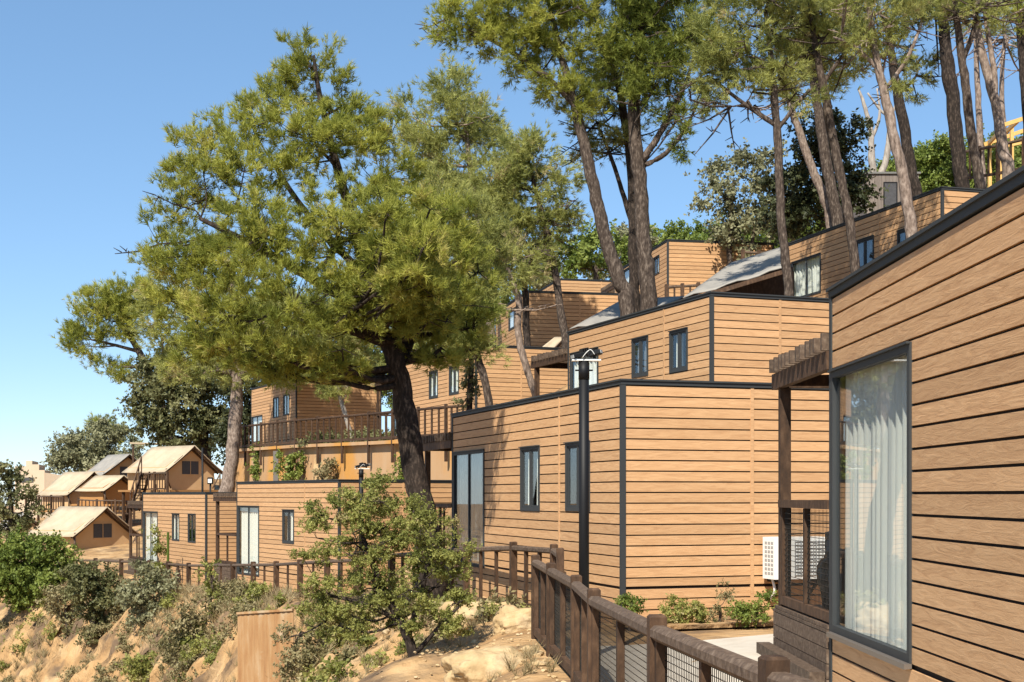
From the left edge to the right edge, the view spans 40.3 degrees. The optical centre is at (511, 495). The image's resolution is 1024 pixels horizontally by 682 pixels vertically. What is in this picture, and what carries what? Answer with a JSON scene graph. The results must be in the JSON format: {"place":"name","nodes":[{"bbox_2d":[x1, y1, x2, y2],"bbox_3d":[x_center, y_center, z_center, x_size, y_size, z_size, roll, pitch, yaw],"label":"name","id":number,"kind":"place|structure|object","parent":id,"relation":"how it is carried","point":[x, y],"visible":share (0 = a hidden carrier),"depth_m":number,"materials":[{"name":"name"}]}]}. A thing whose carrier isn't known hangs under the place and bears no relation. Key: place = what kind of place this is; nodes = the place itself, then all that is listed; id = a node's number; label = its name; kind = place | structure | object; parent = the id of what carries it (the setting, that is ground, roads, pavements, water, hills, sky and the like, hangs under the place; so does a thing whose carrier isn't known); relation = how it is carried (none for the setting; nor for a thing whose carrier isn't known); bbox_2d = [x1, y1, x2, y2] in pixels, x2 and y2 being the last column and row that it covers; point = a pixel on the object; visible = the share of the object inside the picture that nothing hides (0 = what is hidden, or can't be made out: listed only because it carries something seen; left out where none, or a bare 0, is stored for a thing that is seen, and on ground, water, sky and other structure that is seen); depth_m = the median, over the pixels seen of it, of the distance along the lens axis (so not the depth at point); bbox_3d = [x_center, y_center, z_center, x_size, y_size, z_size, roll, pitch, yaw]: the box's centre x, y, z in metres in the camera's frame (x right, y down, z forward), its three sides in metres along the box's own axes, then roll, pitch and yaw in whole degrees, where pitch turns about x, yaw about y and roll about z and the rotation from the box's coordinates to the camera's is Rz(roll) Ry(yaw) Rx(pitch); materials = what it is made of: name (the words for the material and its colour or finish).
{"place":"outdoors","nodes":[
{"label":"outdoors","id":0,"kind":"place"},
{"bbox_2d":[0,384,772,681],"bbox_3d":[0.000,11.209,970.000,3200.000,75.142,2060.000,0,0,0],"label":"ground","id":1,"kind":"structure","parent":0,"point":[57,659],"depth_m":38.43,"materials":[{"name":"brown soil"}]},
{"bbox_2d":[0,459,51,542],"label":"oak tree","id":2,"kind":"object","parent":1,"relation":"on","point":[11,516],"visible":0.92,"depth_m":66.84,"materials":[{"name":"green plant"}]},
{"bbox_2d":[15,461,59,517],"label":"beige building","id":3,"kind":"structure","parent":1,"relation":"on","point":[44,479],"depth_m":112.00,"materials":[{"name":"beige"}]},
{"bbox_2d":[0,522,91,612],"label":"shrub","id":4,"kind":"object","parent":1,"relation":"on","point":[30,574],"visible":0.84,"depth_m":58.01,"materials":[{"name":"green plant"}]},
{"bbox_2d":[33,582,87,647],"bbox_3d":[-17.125,4.655,54.316,2.503,2.549,2.098,0,0,0],"label":"shrub","id":5,"kind":"object","parent":1,"relation":"on","point":[54,597],"visible":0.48,"depth_m":54.22,"materials":[{"name":"green plant"}]},
{"bbox_2d":[34,471,125,520],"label":"safari tent","id":6,"kind":"object","parent":1,"relation":"on","point":[66,484],"visible":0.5,"depth_m":98.27,"materials":[{"name":"fabric"}]},
{"bbox_2d":[26,506,138,550],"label":"safari tent","id":7,"kind":"object","parent":1,"relation":"on","point":[88,527],"visible":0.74,"depth_m":80.35,"materials":[{"name":"fabric"}]},
{"bbox_2d":[53,558,130,645],"bbox_3d":[-15.215,3.946,51.443,3.362,3.263,2.342,0,0,0],"label":"shrub","id":8,"kind":"object","parent":1,"relation":"on","point":[96,587],"visible":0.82,"depth_m":51.05,"materials":[{"name":"green plant"}]},
{"bbox_2d":[39,414,148,474],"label":"leafy shrub","id":9,"kind":"object","parent":1,"relation":"on","point":[78,452],"visible":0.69,"depth_m":119.10,"materials":[{"name":"green plant"}]},
{"bbox_2d":[71,475,140,524],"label":"tent","id":10,"kind":"object","parent":1,"relation":"on","point":[102,487],"visible":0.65,"depth_m":93.97,"materials":[{"name":"beige fabric"}]},
{"bbox_2d":[51,270,170,438],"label":"pine tree","id":11,"kind":"object","parent":1,"relation":"on","point":[111,306],"visible":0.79,"depth_m":102.33,"materials":[{"name":"green plant"}]},
{"bbox_2d":[88,454,136,511],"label":"safari tent","id":12,"kind":"object","parent":1,"relation":"on","point":[117,464],"visible":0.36,"depth_m":106.19,"materials":[{"name":"fabric"}]},
{"bbox_2d":[124,501,142,575],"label":"pergola deck","id":13,"kind":"structure","parent":1,"relation":"on","point":[130,506],"depth_m":57.01,"materials":[{"name":"brown wood"}]},
{"bbox_2d":[115,650,157,681],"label":"shrub","id":14,"kind":"object","parent":1,"relation":"on","point":[140,669],"visible":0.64,"depth_m":43.43,"materials":[{"name":"green plant"}]},
{"bbox_2d":[112,556,190,630],"bbox_3d":[-11.944,3.490,46.610,3.030,2.928,2.096,0,0,0],"label":"shrub","id":15,"kind":"object","parent":1,"relation":"on","point":[132,594],"visible":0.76,"depth_m":46.50,"materials":[{"name":"green plant"}]},
{"bbox_2d":[118,445,222,532],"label":"safari tent","id":16,"kind":"object","parent":1,"relation":"on","point":[181,465],"visible":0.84,"depth_m":86.36,"materials":[{"name":"fabric"}]},
{"bbox_2d":[109,336,243,489],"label":"oak tree","id":17,"kind":"object","parent":1,"relation":"on","point":[163,424],"visible":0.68,"depth_m":95.02,"materials":[{"name":"green plant"}]},
{"bbox_2d":[145,588,220,670],"bbox_3d":[-9.341,3.804,39.693,2.114,2.449,1.438,0,0,-12],"label":"shrub","id":18,"kind":"object","parent":1,"relation":"on","point":[182,623],"visible":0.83,"depth_m":39.59,"materials":[{"name":"green plant"}]},
{"bbox_2d":[142,492,235,585],"bbox_3d":[-10.967,1.720,52.972,3.974,3.659,8.146,0,0,-30],"label":"timber cabin","id":19,"kind":"object","parent":1,"relation":"on","point":[186,521],"visible":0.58,"depth_m":50.42,"materials":[{"name":"brown wood"}]},
{"bbox_2d":[143,511,157,561],"bbox_3d":[-14.054,1.762,54.570,0.215,2.292,2.130,0,0,-30],"label":"sliding door","id":20,"kind":"structure","parent":19,"relation":"in","point":[151,516],"depth_m":54.98,"materials":[{"name":"grey glass"}]},
{"bbox_2d":[190,557,220,618],"bbox_3d":[-8.886,2.829,41.121,0.693,2.160,1.074,0,0,32],"label":"shrub","id":21,"kind":"object","parent":1,"relation":"on","point":[210,590],"visible":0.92,"depth_m":40.97,"materials":[{"name":"green plant"}]},
{"bbox_2d":[212,493,235,584],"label":"pergola deck","id":22,"kind":"structure","parent":1,"relation":"on","point":[219,497],"depth_m":46.20,"materials":[{"name":"brown wood"}]},
{"bbox_2d":[64,556,395,598],"bbox_3d":[-10.768,2.603,45.414,1.833,2.765,36.865,0,0,-29],"label":"timber fence","id":23,"kind":"object","parent":1,"relation":"on","point":[298,563],"visible":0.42,"depth_m":39.25,"materials":[{"name":"brown wood"}]},
{"bbox_2d":[123,216,391,491],"bbox_3d":[-10.548,-4.505,59.298,12.366,14.902,7.124,0,0,0],"label":"pine tree","id":24,"kind":"object","parent":1,"relation":"on","point":[235,382],"visible":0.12,"depth_m":59.21,"materials":[{"name":"green plant"}]},
{"bbox_2d":[0,575,526,681],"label":"undergrowth","id":25,"kind":"object","parent":1,"relation":"on","point":[229,588],"visible":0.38,"depth_m":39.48,"materials":[{"name":"green plant"}]},
{"bbox_2d":[236,608,293,681],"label":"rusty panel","id":26,"kind":"object","parent":1,"relation":"on","point":[257,656],"visible":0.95,"depth_m":30.80,"materials":[{"name":"brown wood"}]},
{"bbox_2d":[0,575,561,681],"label":"dry grass","id":27,"kind":"structure","parent":1,"relation":"on","point":[184,591],"depth_m":35.98,"materials":[{"name":"plant"}]},
{"bbox_2d":[207,350,391,465],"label":"oak tree","id":28,"kind":"object","parent":1,"relation":"on","point":[221,430],"visible":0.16,"depth_m":91.34,"materials":[{"name":"green plant"}]},
{"bbox_2d":[270,617,336,681],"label":"shrub","id":29,"kind":"object","parent":1,"relation":"on","point":[291,662],"visible":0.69,"depth_m":26.21,"materials":[{"name":"green plant"}]},
{"bbox_2d":[114,21,505,611],"bbox_3d":[-3.472,-2.956,22.790,6.798,10.234,4.900,0,0,0],"label":"pine tree","id":30,"kind":"object","parent":1,"relation":"on","point":[396,269],"visible":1,"depth_m":23.05,"materials":[{"name":"green plant"}]},
{"bbox_2d":[251,382,380,447],"bbox_3d":[-9.427,-3.606,66.350,4.074,3.311,7.803,0,0,-25],"label":"timber cabin","id":31,"kind":"object","parent":1,"relation":"on","point":[269,405],"visible":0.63,"depth_m":63.22,"materials":[{"name":"brown wood"}]},
{"bbox_2d":[290,425,390,448],"bbox_3d":[-5.399,-2.264,53.895,6.219,1.486,2.502,0,0,0],"label":"shrub","id":32,"kind":"object","parent":1,"relation":"on","point":[358,434],"visible":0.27,"depth_m":53.46,"materials":[{"name":"green plant"}]},
{"bbox_2d":[235,440,451,491],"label":"retaining wall","id":33,"kind":"structure","parent":1,"relation":"on","point":[355,453],"depth_m":50.87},
{"bbox_2d":[268,448,306,480],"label":"ivy","id":34,"kind":"object","parent":33,"relation":"attached to","point":[291,467],"visible":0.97,"depth_m":54.08,"materials":[{"name":"green plant"}]},
{"bbox_2d":[239,404,464,465],"bbox_3d":[-7.367,-2.050,53.199,0.658,2.060,24.353,0,0,-29],"label":"timber fence","id":35,"kind":"object","parent":33,"relation":"on","point":[445,407],"visible":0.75,"depth_m":51.01,"materials":[{"name":"brown wood"}]},
{"bbox_2d":[301,346,385,441],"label":"slender tree","id":36,"kind":"object","parent":1,"relation":"on","point":[331,391],"visible":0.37,"depth_m":55.74,"materials":[{"name":"green plant"}]},
{"bbox_2d":[236,479,451,592],"bbox_3d":[-5.114,1.360,42.493,3.974,3.580,8.207,0,0,-31],"label":"timber cabin","id":37,"kind":"object","parent":1,"relation":"on","point":[269,514],"visible":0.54,"depth_m":41.30,"materials":[{"name":"brown wood"}]},
{"bbox_2d":[237,505,259,576],"bbox_3d":[-8.263,1.423,44.121,0.216,2.210,2.050,0,0,-31],"label":"sliding door","id":38,"kind":"structure","parent":37,"relation":"in","point":[250,515],"depth_m":44.28,"materials":[{"name":"grey glass"}]},
{"bbox_2d":[283,467,482,656],"bbox_3d":[-1.652,1.049,17.908,2.482,2.824,1.398,0,0,-16],"label":"young tree","id":39,"kind":"object","parent":1,"relation":"on","point":[366,510],"visible":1,"depth_m":17.92,"materials":[{"name":"green plant"}]},
{"bbox_2d":[416,433,451,592],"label":"pergola deck","id":40,"kind":"structure","parent":1,"relation":"on","point":[441,442],"depth_m":27.31,"materials":[{"name":"brown wood"}]},
{"bbox_2d":[373,50,524,341],"bbox_3d":[-2.474,-10.272,55.931,6.271,14.773,4.398,0,0,0],"label":"pine tree","id":41,"kind":"object","parent":1,"relation":"on","point":[473,129],"visible":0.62,"depth_m":55.52,"materials":[{"name":"green plant"}]},
{"bbox_2d":[348,615,565,681],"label":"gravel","id":42,"kind":"structure","parent":1,"relation":"on","point":[541,663],"depth_m":17.00,"materials":[{"name":"beige gravel"}]},
{"bbox_2d":[400,158,521,405],"bbox_3d":[-1.318,-4.114,33.025,3.141,7.666,2.718,0,0,0],"label":"pine tree","id":43,"kind":"object","parent":1,"relation":"on","point":[491,229],"visible":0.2,"depth_m":32.85,"materials":[{"name":"green plant"}]},
{"bbox_2d":[451,347,481,410],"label":"slender tree","id":44,"kind":"object","parent":1,"relation":"on","point":[472,382],"visible":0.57,"depth_m":35.90,"materials":[{"name":"green plant"}]},
{"bbox_2d":[393,542,563,607],"bbox_3d":[-0.686,1.575,23.568,0.642,1.790,11.550,0,0,-16],"label":"timber fence","id":45,"kind":"object","parent":1,"relation":"on","point":[555,552],"visible":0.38,"depth_m":21.56,"materials":[{"name":"brown wood"}]},
{"bbox_2d":[392,345,567,439],"bbox_3d":[-1.004,-3.111,49.772,4.074,3.522,8.742,0,0,-23],"label":"timber cabin","id":46,"kind":"object","parent":1,"relation":"on","point":[439,388],"visible":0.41,"depth_m":46.08,"materials":[{"name":"brown wood"}]},
{"bbox_2d":[441,645,527,681],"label":"boulder","id":47,"kind":"object","parent":1,"relation":"on","point":[473,665],"visible":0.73,"depth_m":14.95,"materials":[{"name":"beige stone"}]},
{"bbox_2d":[492,604,530,634],"bbox_3d":[0.089,1.724,18.585,0.702,0.520,0.578,0,0,0],"label":"boulder","id":48,"kind":"object","parent":1,"relation":"on","point":[509,619],"visible":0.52,"depth_m":18.43,"materials":[{"name":"beige stone"}]},
{"bbox_2d":[476,207,562,396],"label":"pine tree","id":49,"kind":"object","parent":1,"relation":"on","point":[515,284],"visible":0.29,"depth_m":36.91,"materials":[{"name":"green plant"}]},
{"bbox_2d":[412,0,634,315],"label":"pine tree","id":50,"kind":"object","parent":1,"relation":"on","point":[527,29],"visible":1,"depth_m":33.83,"materials":[{"name":"green plant"}]},
{"bbox_2d":[462,112,592,347],"bbox_3d":[0.496,-7.342,47.936,4.789,11.509,3.165,0,0,0],"label":"pine tree","id":51,"kind":"object","parent":1,"relation":"on","point":[512,180],"visible":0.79,"depth_m":47.62,"materials":[{"name":"green plant"}]},
{"bbox_2d":[519,225,557,345],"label":"slender tree","id":52,"kind":"object","parent":1,"relation":"on","point":[525,321],"visible":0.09,"depth_m":48.90,"materials":[{"name":"green plant"}]},
{"bbox_2d":[530,348,567,395],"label":"pergola deck","id":53,"kind":"structure","parent":1,"relation":"on","point":[555,359],"depth_m":33.02,"materials":[{"name":"brown wood"}]},
{"bbox_2d":[495,290,617,347],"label":"timber cabin","id":54,"kind":"object","parent":1,"relation":"on","point":[579,307],"visible":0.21,"depth_m":52.33,"materials":[{"name":"brown wood"}]},
{"bbox_2d":[538,278,611,291],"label":"timber cabin","id":55,"kind":"object","parent":1,"relation":"on","point":[580,285],"visible":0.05,"depth_m":64.28,"materials":[{"name":"brown wood"}]},
{"bbox_2d":[527,218,628,279],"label":"leafy tree","id":56,"kind":"object","parent":1,"relation":"on","point":[583,259],"visible":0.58,"depth_m":81.61,"materials":[{"name":"green plant"}]},
{"bbox_2d":[516,221,658,289],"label":"leafy tree","id":57,"kind":"object","parent":1,"relation":"on","point":[623,229],"visible":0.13,"depth_m":87.39,"materials":[{"name":"green plant"}]},
{"bbox_2d":[546,10,678,311],"bbox_3d":[2.426,-7.627,36.163,3.336,9.507,2.681,0,0,-11],"label":"pine tree","id":58,"kind":"object","parent":1,"relation":"on","point":[621,140],"visible":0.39,"depth_m":35.90,"materials":[{"name":"green plant"}]},
{"bbox_2d":[568,296,683,330],"bbox_3d":[3.221,-4.282,37.645,2.048,2.636,4.436,0,0,22],"label":"canvas awning","id":59,"kind":"object","parent":1,"relation":"on","point":[611,312],"visible":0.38,"depth_m":37.86,"materials":[{"name":"white fabric"}]},
{"bbox_2d":[249,123,1022,410],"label":"distant woods","id":60,"kind":"object","parent":1,"relation":"on","point":[933,159],"visible":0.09,"depth_m":97.47,"materials":[{"name":"green plant"}]},
{"bbox_2d":[450,378,828,622],"bbox_3d":[1.942,0.271,22.844,3.824,3.597,8.344,0,0,-18],"label":"timber cabin","id":61,"kind":"object","parent":1,"relation":"on","point":[683,488],"visible":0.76,"depth_m":18.92,"materials":[{"name":"brown wood"}]},
{"bbox_2d":[452,449,485,568],"bbox_3d":[-0.718,0.229,25.189,0.214,2.092,2.095,0,0,-18],"label":"sliding door","id":62,"kind":"structure","parent":61,"relation":"in","point":[472,501],"depth_m":25.23,"materials":[{"name":"grey glass"}]},
{"bbox_2d":[518,445,540,510],"bbox_3d":[0.334,-0.269,21.903,0.183,1.034,0.949,0,0,-18],"label":"window","id":63,"kind":"structure","parent":61,"relation":"in","point":[531,450],"depth_m":21.91,"materials":[{"name":"grey glass"}]},
{"bbox_2d":[563,440,591,511],"bbox_3d":[0.935,-0.267,19.881,0.075,0.998,0.993,0,0,-18],"label":"window","id":64,"kind":"structure","parent":61,"relation":"in","point":[575,444],"depth_m":20.20,"materials":[{"name":"grey glass"}]},
{"bbox_2d":[763,536,825,601],"bbox_3d":[3.819,1.014,18.880,0.824,0.898,0.416,0,0,-18],"label":"air conditioner","id":65,"kind":"object","parent":61,"relation":"attached to","point":[770,559],"visible":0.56,"depth_m":18.71,"materials":[{"name":"white plastic"}]},
{"bbox_2d":[564,0,754,310],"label":"pine tree","id":66,"kind":"object","parent":1,"relation":"on","point":[664,57],"visible":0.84,"depth_m":34.31,"materials":[{"name":"green plant"}]},
{"bbox_2d":[531,555,815,681],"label":"timber fence","id":67,"kind":"object","parent":1,"relation":"on","point":[567,616],"visible":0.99,"depth_m":10.08,"materials":[{"name":"brown wood"}]},
{"bbox_2d":[612,615,772,628],"bbox_3d":[3.519,1.660,18.490,4.350,0.050,0.920,0,0,-18],"label":"planting bed","id":68,"kind":"object","parent":1,"relation":"on","point":[728,622],"visible":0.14,"depth_m":17.78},
{"bbox_2d":[657,593,709,629],"bbox_3d":[2.198,1.519,17.869,0.680,0.514,0.421,0,0,0],"label":"shrub","id":69,"kind":"object","parent":68,"relation":"on","point":[698,614],"visible":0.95,"depth_m":17.83,"materials":[{"name":"green plant"}]},
{"bbox_2d":[723,588,777,627],"bbox_3d":[3.073,1.444,17.748,0.830,0.526,0.528,0,0,0],"label":"shrub","id":70,"kind":"object","parent":68,"relation":"on","point":[743,612],"visible":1,"depth_m":17.66,"materials":[{"name":"green plant"}]},
{"bbox_2d":[614,239,773,296],"bbox_3d":[6.857,-7.406,54.104,4.074,3.512,7.688,0,0,-10],"label":"timber cabin","id":71,"kind":"object","parent":1,"relation":"on","point":[680,261],"visible":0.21,"depth_m":50.23,"materials":[{"name":"brown wood"}]},
{"bbox_2d":[566,291,828,388],"bbox_3d":[4.160,-1.912,28.949,3.774,3.524,6.691,0,0,-21],"label":"timber cabin","id":72,"kind":"object","parent":1,"relation":"on","point":[725,336],"visible":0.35,"depth_m":25.88,"materials":[{"name":"brown wood"}]},
{"bbox_2d":[568,346,599,388],"bbox_3d":[1.640,-2.086,30.596,0.216,2.207,1.647,0,0,-21],"label":"sliding door","id":73,"kind":"structure","parent":72,"relation":"in","point":[593,375],"depth_m":30.54,"materials":[{"name":"grey glass"}]},
{"bbox_2d":[630,335,648,377],"bbox_3d":[2.615,-2.772,27.964,0.189,0.812,0.765,0,0,-21],"label":"window","id":74,"kind":"structure","parent":72,"relation":"in","point":[642,341],"depth_m":27.96,"materials":[{"name":"grey glass"}]},
{"bbox_2d":[668,327,688,372],"bbox_3d":[3.203,-2.741,26.403,0.191,0.820,0.760,0,0,-21],"label":"window","id":75,"kind":"structure","parent":72,"relation":"in","point":[680,332],"depth_m":26.43,"materials":[{"name":"grey glass"}]},
{"bbox_2d":[683,247,793,298],"bbox_3d":[5.669,-4.777,35.486,2.627,3.929,5.446,0,0,8],"label":"canvas awning","id":76,"kind":"object","parent":1,"relation":"on","point":[750,269],"visible":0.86,"depth_m":34.85,"materials":[{"name":"white fabric"}]},
{"bbox_2d":[683,137,809,264],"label":"olive tree","id":77,"kind":"object","parent":1,"relation":"on","point":[727,232],"visible":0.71,"depth_m":49.87,"materials":[{"name":"green plant"}]},
{"bbox_2d":[719,269,783,294],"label":"screen wall","id":78,"kind":"structure","parent":1,"relation":"on","point":[773,286],"depth_m":37.50,"materials":[{"name":"brown wood"}]},
{"bbox_2d":[666,0,836,295],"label":"pine tree","id":79,"kind":"object","parent":1,"relation":"on","point":[732,46],"visible":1,"depth_m":31.41,"materials":[{"name":"green plant"}]},
{"bbox_2d":[756,333,828,681],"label":"pergola deck","id":80,"kind":"structure","parent":1,"relation":"on","point":[800,637],"depth_m":12.36,"materials":[{"name":"brown wood"}]},
{"bbox_2d":[745,13,867,228],"bbox_3d":[9.443,-10.191,44.782,3.950,10.904,3.547,0,0,0],"label":"pine tree","id":81,"kind":"object","parent":1,"relation":"on","point":[817,181],"visible":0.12,"depth_m":44.89,"materials":[{"name":"green plant"}]},
{"bbox_2d":[749,0,871,225],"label":"pine tree","id":82,"kind":"object","parent":1,"relation":"on","point":[835,208],"visible":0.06,"depth_m":43.87,"materials":[{"name":"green plant"}]},
{"bbox_2d":[747,102,889,245],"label":"holm oak","id":83,"kind":"object","parent":1,"relation":"on","point":[800,201],"visible":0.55,"depth_m":46.55,"materials":[{"name":"green plant"}]},
{"bbox_2d":[749,0,914,272],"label":"pine tree","id":84,"kind":"object","parent":1,"relation":"on","point":[813,23],"visible":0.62,"depth_m":31.95,"materials":[{"name":"green plant"}]},
{"bbox_2d":[857,88,894,171],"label":"dead tree","id":85,"kind":"object","parent":1,"relation":"on","point":[872,160],"visible":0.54,"depth_m":55.92,"materials":[{"name":"grey wood"}]},
{"bbox_2d":[812,0,940,238],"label":"pine tree","id":86,"kind":"object","parent":1,"relation":"on","point":[869,40],"visible":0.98,"depth_m":29.91,"materials":[{"name":"green plant"}]},
{"bbox_2d":[788,186,984,297],"bbox_3d":[10.900,-5.522,37.278,3.874,3.544,7.876,0,0,-16],"label":"timber cabin","id":87,"kind":"object","parent":1,"relation":"on","point":[820,262],"visible":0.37,"depth_m":36.67,"materials":[{"name":"brown wood"}]},
{"bbox_2d":[790,252,821,296],"bbox_3d":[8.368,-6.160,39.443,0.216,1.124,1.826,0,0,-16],"label":"sliding door","id":88,"kind":"structure","parent":87,"relation":"in","point":[807,270],"depth_m":39.43,"materials":[{"name":"grey glass"}]},
{"bbox_2d":[853,172,920,217],"bbox_3d":[14.179,-10.718,53.500,2.061,2.620,3.120,0,0,0],"label":"plank hut","id":89,"kind":"object","parent":1,"relation":"on","point":[883,180],"visible":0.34,"depth_m":52.00,"materials":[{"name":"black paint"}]},
{"bbox_2d":[858,0,940,196],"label":"pine tree","id":90,"kind":"object","parent":1,"relation":"on","point":[904,131],"visible":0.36,"depth_m":41.89,"materials":[{"name":"green plant"}]},
{"bbox_2d":[826,165,1023,681],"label":"timber cabin","id":91,"kind":"object","parent":1,"relation":"on","point":[925,371],"visible":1,"depth_m":8.54,"materials":[{"name":"brown wood"}]},
{"bbox_2d":[826,341,915,669],"bbox_3d":[2.620,0.059,10.032,0.226,2.127,2.253,0,0,-1],"label":"sliding door","id":92,"kind":"structure","parent":91,"relation":"in","point":[878,419],"depth_m":10.13,"materials":[{"name":"grey glass"}]},
{"bbox_2d":[900,0,1002,187],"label":"pine tree","id":93,"kind":"object","parent":1,"relation":"on","point":[961,175],"visible":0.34,"depth_m":40.84,"materials":[{"name":"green plant"}]},
{"bbox_2d":[906,0,1023,188],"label":"pine tree","id":94,"kind":"object","parent":1,"relation":"on","point":[955,13],"visible":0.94,"depth_m":33.92,"materials":[{"name":"green plant"}]},
{"bbox_2d":[931,18,998,184],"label":"pine tree","id":95,"kind":"object","parent":1,"relation":"on","point":[979,121],"visible":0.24,"depth_m":51.91,"materials":[{"name":"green plant"}]},
{"bbox_2d":[922,0,1023,177],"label":"pine tree","id":96,"kind":"object","parent":1,"relation":"on","point":[989,72],"visible":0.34,"depth_m":35.92,"materials":[{"name":"green plant"}]},
{"bbox_2d":[966,7,1018,128],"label":"pine tree","id":97,"kind":"object","parent":1,"relation":"on","point":[1004,40],"visible":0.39,"depth_m":49.93,"materials":[{"name":"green plant"}]},
{"bbox_2d":[966,136,1023,181],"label":"timber fence","id":98,"kind":"object","parent":1,"relation":"on","point":[997,173],"visible":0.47,"depth_m":44.05,"materials":[{"name":"brown wood"}]},
{"bbox_2d":[983,117,1022,186],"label":"timber scaffold","id":99,"kind":"object","parent":1,"relation":"on","point":[1011,124],"visible":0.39,"depth_m":48.45,"materials":[{"name":"brown wood"}]},
{"bbox_2d":[1001,0,1023,151],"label":"pine tree","id":100,"kind":"object","parent":1,"relation":"on","point":[1019,32],"visible":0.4,"depth_m":37.92,"materials":[{"name":"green plant"}]},
{"bbox_2d":[0,0,1022,505],"label":"sky","id":101,"kind":"structure","parent":0,"point":[88,88],"materials":[{"name":"blue"}]},
{"bbox_2d":[604,634,773,681],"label":"path","id":102,"kind":"structure","parent":0,"point":[745,646],"depth_m":14.24,"materials":[{"name":"concrete"}]},
{"bbox_2d":[571,347,602,587],"bbox_3d":[0.803,0.149,14.977,0.351,3.466,0.182,0,0,0],"label":"lamp post","id":103,"kind":"object","parent":102,"relation":"on","point":[583,369],"visible":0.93,"depth_m":14.95,"materials":[{"name":"black metal"}]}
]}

